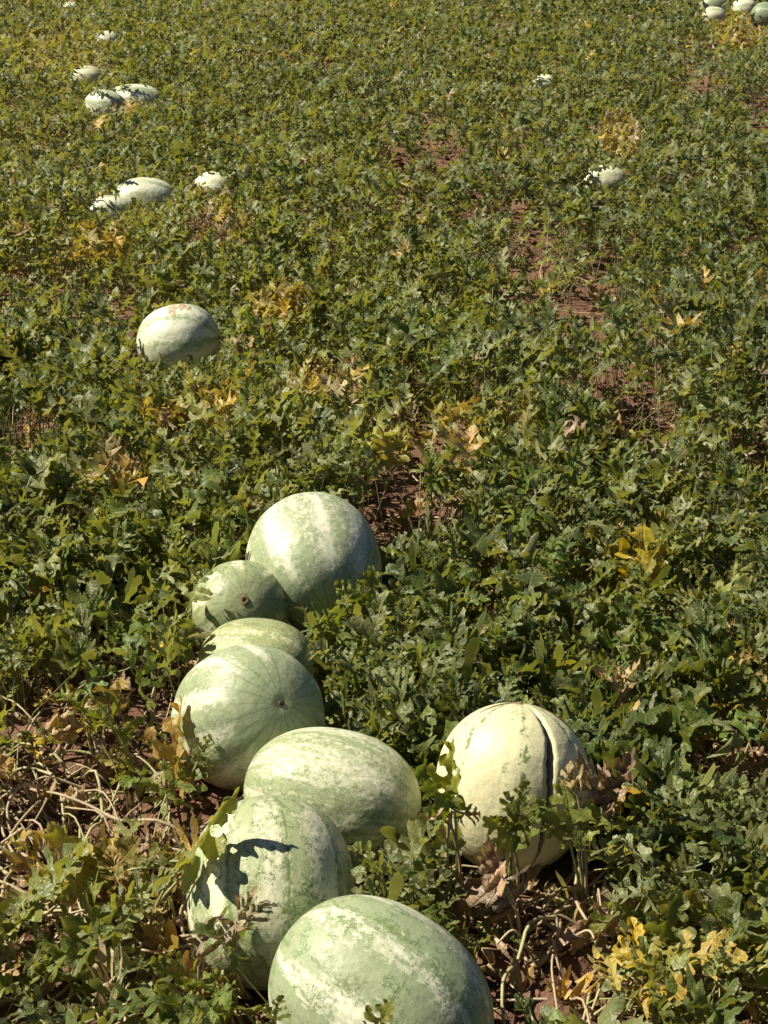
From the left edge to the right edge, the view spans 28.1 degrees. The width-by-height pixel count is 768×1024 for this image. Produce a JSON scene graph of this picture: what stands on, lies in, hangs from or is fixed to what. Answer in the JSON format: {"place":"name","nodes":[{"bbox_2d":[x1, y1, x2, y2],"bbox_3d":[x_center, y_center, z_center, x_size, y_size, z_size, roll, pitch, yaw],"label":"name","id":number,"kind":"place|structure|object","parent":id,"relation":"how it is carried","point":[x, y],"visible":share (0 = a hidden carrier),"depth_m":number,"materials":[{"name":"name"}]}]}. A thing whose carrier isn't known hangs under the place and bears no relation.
{"place":"outdoors","nodes":[
{"label":"outdoors","id":0,"kind":"place"},
{"bbox_2d":[0,0,767,1023],"bbox_3d":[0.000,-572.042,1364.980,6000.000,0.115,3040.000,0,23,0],"label":"ground","id":1,"kind":"structure","parent":0,"point":[560,866],"depth_m":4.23,"materials":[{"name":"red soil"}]},
{"bbox_2d":[0,828,53,880],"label":"watermelon vine","id":2,"kind":"object","parent":1,"relation":"on","point":[38,838],"visible":0.52,"depth_m":2.63,"materials":[{"name":"yellow plant"}]},
{"bbox_2d":[0,593,130,703],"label":"watermelon vine","id":3,"kind":"object","parent":1,"relation":"on","point":[85,621],"visible":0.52,"depth_m":3.14,"materials":[{"name":"green plant"}]},
{"bbox_2d":[3,529,134,623],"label":"watermelon vine","id":4,"kind":"object","parent":1,"relation":"on","point":[118,573],"visible":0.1,"depth_m":3.45,"materials":[{"name":"green plant"}]},
{"bbox_2d":[64,1,78,8],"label":"watermelon","id":5,"kind":"object","parent":1,"relation":"on","point":[72,5],"visible":0.05,"depth_m":17.68,"materials":[{"name":"food"}]},
{"bbox_2d":[70,66,103,96],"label":"watermelon","id":6,"kind":"object","parent":1,"relation":"on","point":[91,73],"visible":0.23,"depth_m":11.66,"materials":[{"name":"food"}]},
{"bbox_2d":[0,836,177,1023],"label":"watermelon vine","id":7,"kind":"object","parent":1,"relation":"on","point":[108,931],"visible":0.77,"depth_m":2.33,"materials":[{"name":"green plant"}]},
{"bbox_2d":[2,821,180,933],"bbox_3d":[-0.477,0.595,2.494,0.298,0.204,0.163,-13,26,-28],"label":"watermelon vine","id":8,"kind":"object","parent":1,"relation":"on","point":[85,865],"visible":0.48,"depth_m":2.48,"materials":[{"name":"green plant"}]},
{"bbox_2d":[21,670,165,770],"bbox_3d":[-0.575,0.393,2.958,0.265,0.193,0.196,-10,25,-23],"label":"watermelon vine","id":9,"kind":"object","parent":1,"relation":"on","point":[61,727],"visible":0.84,"depth_m":2.93,"materials":[{"name":"green plant"}]},
{"bbox_2d":[0,840,189,931],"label":"watermelon vine","id":10,"kind":"object","parent":1,"relation":"on","point":[19,861],"visible":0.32,"depth_m":2.50,"materials":[{"name":"green plant"}]},
{"bbox_2d":[0,748,198,878],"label":"watermelon vine","id":11,"kind":"object","parent":1,"relation":"on","point":[7,766],"visible":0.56,"depth_m":2.67,"materials":[{"name":"green plant"}]},
{"bbox_2d":[84,89,124,117],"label":"watermelon","id":12,"kind":"object","parent":1,"relation":"on","point":[96,100],"visible":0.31,"depth_m":10.24,"materials":[{"name":"food"}]},
{"bbox_2d":[97,31,119,49],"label":"watermelon","id":13,"kind":"object","parent":1,"relation":"on","point":[106,36],"visible":0.16,"depth_m":14.26,"materials":[{"name":"white food"}]},
{"bbox_2d":[88,195,134,238],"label":"watermelon","id":14,"kind":"object","parent":1,"relation":"on","point":[108,202],"visible":0.14,"depth_m":7.13,"materials":[{"name":"green food"}]},
{"bbox_2d":[111,84,161,116],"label":"watermelon","id":15,"kind":"object","parent":1,"relation":"on","point":[132,91],"visible":0.16,"depth_m":10.42,"materials":[{"name":"food"}]},
{"bbox_2d":[66,732,220,821],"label":"watermelon vine","id":16,"kind":"object","parent":1,"relation":"on","point":[128,781],"visible":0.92,"depth_m":2.77,"materials":[{"name":"green plant"}]},
{"bbox_2d":[112,177,175,230],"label":"watermelon","id":17,"kind":"object","parent":1,"relation":"on","point":[147,188],"visible":0.25,"depth_m":7.29,"materials":[{"name":"green food"}]},
{"bbox_2d":[95,695,201,798],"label":"watermelon vine","id":18,"kind":"object","parent":1,"relation":"on","point":[159,749],"visible":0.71,"depth_m":2.78,"materials":[{"name":"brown plant"}]},
{"bbox_2d":[95,526,212,650],"bbox_3d":[-0.491,0.148,3.487,0.263,0.266,0.646,-10,25,-23],"label":"watermelon vine","id":19,"kind":"object","parent":1,"relation":"on","point":[191,594],"visible":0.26,"depth_m":3.25,"materials":[{"name":"green plant"}]},
{"bbox_2d":[98,787,238,975],"bbox_3d":[-0.356,0.557,2.357,0.272,0.348,0.119,14,26,30],"label":"watermelon vine","id":20,"kind":"object","parent":1,"relation":"on","point":[212,848],"visible":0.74,"depth_m":2.33,"materials":[{"name":"green plant"}]},
{"bbox_2d":[136,304,221,376],"bbox_3d":[-0.688,-0.567,5.155,0.287,0.263,0.271,-6,21,11],"label":"watermelon","id":21,"kind":"object","parent":1,"relation":"on","point":[174,333],"visible":0.76,"depth_m":5.05,"materials":[{"name":"green food"}]},
{"bbox_2d":[119,918,251,1023],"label":"watermelon vine","id":22,"kind":"object","parent":1,"relation":"on","point":[149,946],"visible":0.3,"depth_m":2.36,"materials":[{"name":"green plant"}]},
{"bbox_2d":[195,172,229,206],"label":"watermelon","id":23,"kind":"object","parent":1,"relation":"on","point":[213,181],"visible":0.14,"depth_m":7.75,"materials":[{"name":"food"}]},
{"bbox_2d":[157,863,277,981],"bbox_3d":[-0.260,0.608,2.381,0.253,0.292,0.399,0,23,0],"label":"watermelon vine","id":24,"kind":"object","parent":1,"relation":"on","point":[203,955],"visible":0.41,"depth_m":2.22,"materials":[{"name":"green plant"}]},
{"bbox_2d":[192,560,288,637],"bbox_3d":[-0.313,0.213,3.361,0.214,0.216,0.226,-5,-13,-11],"label":"watermelon","id":25,"kind":"object","parent":1,"relation":"on","point":[240,589],"visible":0.63,"depth_m":3.27,"materials":[{"name":"green food"}]},
{"bbox_2d":[171,644,324,790],"bbox_3d":[-0.255,0.382,2.871,0.270,0.270,0.318,-15,-8,-31],"label":"watermelon","id":26,"kind":"object","parent":1,"relation":"on","point":[245,703],"visible":0.79,"depth_m":2.75,"materials":[{"name":"green food"}]},
{"bbox_2d":[196,618,317,681],"bbox_3d":[-0.258,0.318,3.126,0.253,0.203,0.210,6,23,13],"label":"watermelon","id":27,"kind":"object","parent":1,"relation":"on","point":[287,638],"visible":0.41,"depth_m":3.07,"materials":[{"name":"green food"}]},
{"bbox_2d":[122,951,394,1023],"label":"watermelon vine","id":28,"kind":"object","parent":1,"relation":"on","point":[223,994],"visible":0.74,"depth_m":2.19,"materials":[{"name":"green plant"}]},
{"bbox_2d":[186,795,355,990],"bbox_3d":[-0.176,0.590,2.390,0.261,0.269,0.296,-2,63,-6],"label":"watermelon","id":29,"kind":"object","parent":1,"relation":"on","point":[290,856],"visible":0.64,"depth_m":2.29,"materials":[{"name":"green food"}]},
{"bbox_2d":[246,492,381,637],"bbox_3d":[-0.158,0.120,3.471,0.303,0.303,0.339,-6,39,-13],"label":"watermelon","id":30,"kind":"object","parent":1,"relation":"on","point":[304,548],"visible":0.62,"depth_m":3.34,"materials":[{"name":"green food"}]},
{"bbox_2d":[244,727,420,860],"bbox_3d":[-0.090,0.494,2.666,0.318,0.237,0.239,10,25,13],"label":"watermelon","id":31,"kind":"object","parent":1,"relation":"on","point":[353,786],"visible":0.69,"depth_m":2.58,"materials":[{"name":"green food"}]},
{"bbox_2d":[324,613,432,726],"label":"watermelon vine","id":32,"kind":"object","parent":1,"relation":"on","point":[380,653],"visible":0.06,"depth_m":3.08,"materials":[{"name":"green plant"}]},
{"bbox_2d":[268,895,493,1023],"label":"watermelon","id":33,"kind":"object","parent":1,"relation":"on","point":[346,959],"visible":0.94,"depth_m":2.07,"materials":[{"name":"green food"}]},
{"bbox_2d":[0,0,767,1023],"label":"vine foliage","id":34,"kind":"object","parent":1,"relation":"on","point":[586,46],"visible":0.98,"depth_m":4.62,"materials":[{"name":"green plant"}]},
{"bbox_2d":[0,185,767,1023],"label":"leaf stalks","id":35,"kind":"object","parent":1,"relation":"on","point":[354,501],"visible":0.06,"depth_m":4.57,"materials":[{"name":"green plant"}]},
{"bbox_2d":[0,230,767,1023],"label":"dry runner stems","id":36,"kind":"object","parent":1,"relation":"on","point":[36,788],"visible":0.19,"depth_m":2.72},
{"bbox_2d":[0,231,767,1023],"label":"runner stems","id":37,"kind":"object","parent":1,"relation":"on","point":[86,915],"visible":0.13,"depth_m":2.53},
{"bbox_2d":[0,123,767,1023],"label":"soil clods","id":38,"kind":"object","parent":1,"relation":"on","point":[580,963],"visible":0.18,"depth_m":2.76,"materials":[{"name":"brown soil"}]},
{"bbox_2d":[322,578,458,644],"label":"watermelon vine","id":39,"kind":"object","parent":1,"relation":"on","point":[357,610],"visible":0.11,"depth_m":3.27,"materials":[{"name":"green plant"}]},
{"bbox_2d":[334,504,458,629],"bbox_3d":[0.035,0.145,3.507,0.230,0.254,0.556,8,24,18],"label":"watermelon vine","id":40,"kind":"object","parent":1,"relation":"on","point":[371,581],"visible":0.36,"depth_m":3.28,"materials":[{"name":"green plant"}]},
{"bbox_2d":[420,791,433,809],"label":"watermelon vine","id":41,"kind":"object","parent":1,"relation":"on","point":[425,803],"visible":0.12,"depth_m":2.73,"materials":[{"name":"green plant"}]},
{"bbox_2d":[419,735,480,919],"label":"watermelon vine","id":42,"kind":"object","parent":1,"relation":"on","point":[447,799],"visible":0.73,"depth_m":2.45,"materials":[{"name":"green plant"}]},
{"bbox_2d":[421,905,520,961],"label":"watermelon vine","id":43,"kind":"object","parent":1,"relation":"on","point":[488,933],"visible":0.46,"depth_m":2.43,"materials":[{"name":"green plant"}]},
{"bbox_2d":[463,835,554,977],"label":"watermelon vine","id":44,"kind":"object","parent":1,"relation":"on","point":[492,895],"visible":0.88,"depth_m":2.40,"materials":[{"name":"brown plant"}]},
{"bbox_2d":[436,702,589,873],"bbox_3d":[0.222,0.474,2.652,0.265,0.292,0.260,5,-3,11],"label":"watermelon","id":45,"kind":"object","parent":1,"relation":"on","point":[500,748],"visible":0.59,"depth_m":2.56,"materials":[{"name":"beige food"}]},
{"bbox_2d":[482,780,545,897],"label":"watermelon vine","id":46,"kind":"object","parent":1,"relation":"on","point":[514,826],"visible":0.86,"depth_m":2.46,"materials":[{"name":"green plant"}]},
{"bbox_2d":[531,74,556,89],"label":"watermelon","id":47,"kind":"object","parent":1,"relation":"on","point":[542,81],"visible":0.27,"depth_m":11.55,"materials":[{"name":"white food"}]},
{"bbox_2d":[532,761,602,916],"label":"watermelon vine","id":48,"kind":"object","parent":1,"relation":"on","point":[574,813],"visible":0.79,"depth_m":2.45,"materials":[{"name":"green plant"}]},
{"bbox_2d":[480,874,689,991],"bbox_3d":[0.357,0.667,2.413,0.398,0.168,0.194,-14,27,-30],"label":"watermelon vine","id":49,"kind":"object","parent":1,"relation":"on","point":[566,936],"visible":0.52,"depth_m":2.40,"materials":[{"name":"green plant"}]},
{"bbox_2d":[579,165,625,204],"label":"watermelon","id":50,"kind":"object","parent":1,"relation":"on","point":[610,177],"visible":0.29,"depth_m":7.83,"materials":[{"name":"white food"}]},
{"bbox_2d":[573,743,635,848],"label":"watermelon vine","id":51,"kind":"object","parent":1,"relation":"on","point":[608,782],"visible":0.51,"depth_m":2.48,"materials":[{"name":"green plant"}]},
{"bbox_2d":[532,602,695,693],"bbox_3d":[0.480,0.317,3.128,0.385,0.226,0.216,-10,25,-23],"label":"watermelon vine","id":52,"kind":"object","parent":1,"relation":"on","point":[607,642],"visible":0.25,"depth_m":3.13,"materials":[{"name":"green plant"}]},
{"bbox_2d":[600,812,742,906],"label":"watermelon vine","id":53,"kind":"object","parent":1,"relation":"on","point":[628,853],"visible":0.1,"depth_m":2.57,"materials":[{"name":"green plant"}]},
{"bbox_2d":[586,791,767,954],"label":"watermelon vine","id":54,"kind":"object","parent":1,"relation":"on","point":[759,837],"visible":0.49,"depth_m":2.44,"materials":[{"name":"green plant"}]},
{"bbox_2d":[586,755,767,868],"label":"watermelon vine","id":55,"kind":"object","parent":1,"relation":"on","point":[721,784],"visible":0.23,"depth_m":2.63,"materials":[{"name":"green plant"}]},
{"bbox_2d":[587,889,767,1023],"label":"watermelon vine","id":56,"kind":"object","parent":1,"relation":"on","point":[675,907],"visible":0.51,"depth_m":2.29,"materials":[{"name":"yellow plant"}]},
{"bbox_2d":[699,0,728,14],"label":"watermelon","id":57,"kind":"object","parent":1,"relation":"on","point":[715,3],"visible":0.26,"depth_m":17.40,"materials":[{"name":"green food"}]},
{"bbox_2d":[702,6,726,23],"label":"watermelon","id":58,"kind":"object","parent":1,"relation":"on","point":[713,12],"visible":0.39,"depth_m":16.46,"materials":[{"name":"food"}]},
{"bbox_2d":[669,553,767,639],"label":"watermelon vine","id":59,"kind":"object","parent":1,"relation":"on","point":[706,583],"visible":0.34,"depth_m":3.36,"materials":[{"name":"green plant"}]},
{"bbox_2d":[682,700,767,764],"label":"watermelon vine","id":60,"kind":"object","parent":1,"relation":"on","point":[708,736],"visible":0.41,"depth_m":2.99,"materials":[{"name":"green plant"}]},
{"bbox_2d":[731,0,755,11],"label":"watermelon","id":61,"kind":"object","parent":1,"relation":"on","point":[746,5],"visible":0.28,"depth_m":17.33,"materials":[{"name":"food"}]},
{"bbox_2d":[750,2,767,26],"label":"watermelon","id":62,"kind":"object","parent":1,"relation":"on","point":[759,13],"visible":0.77,"depth_m":16.51,"materials":[{"name":"green food"}]}
]}

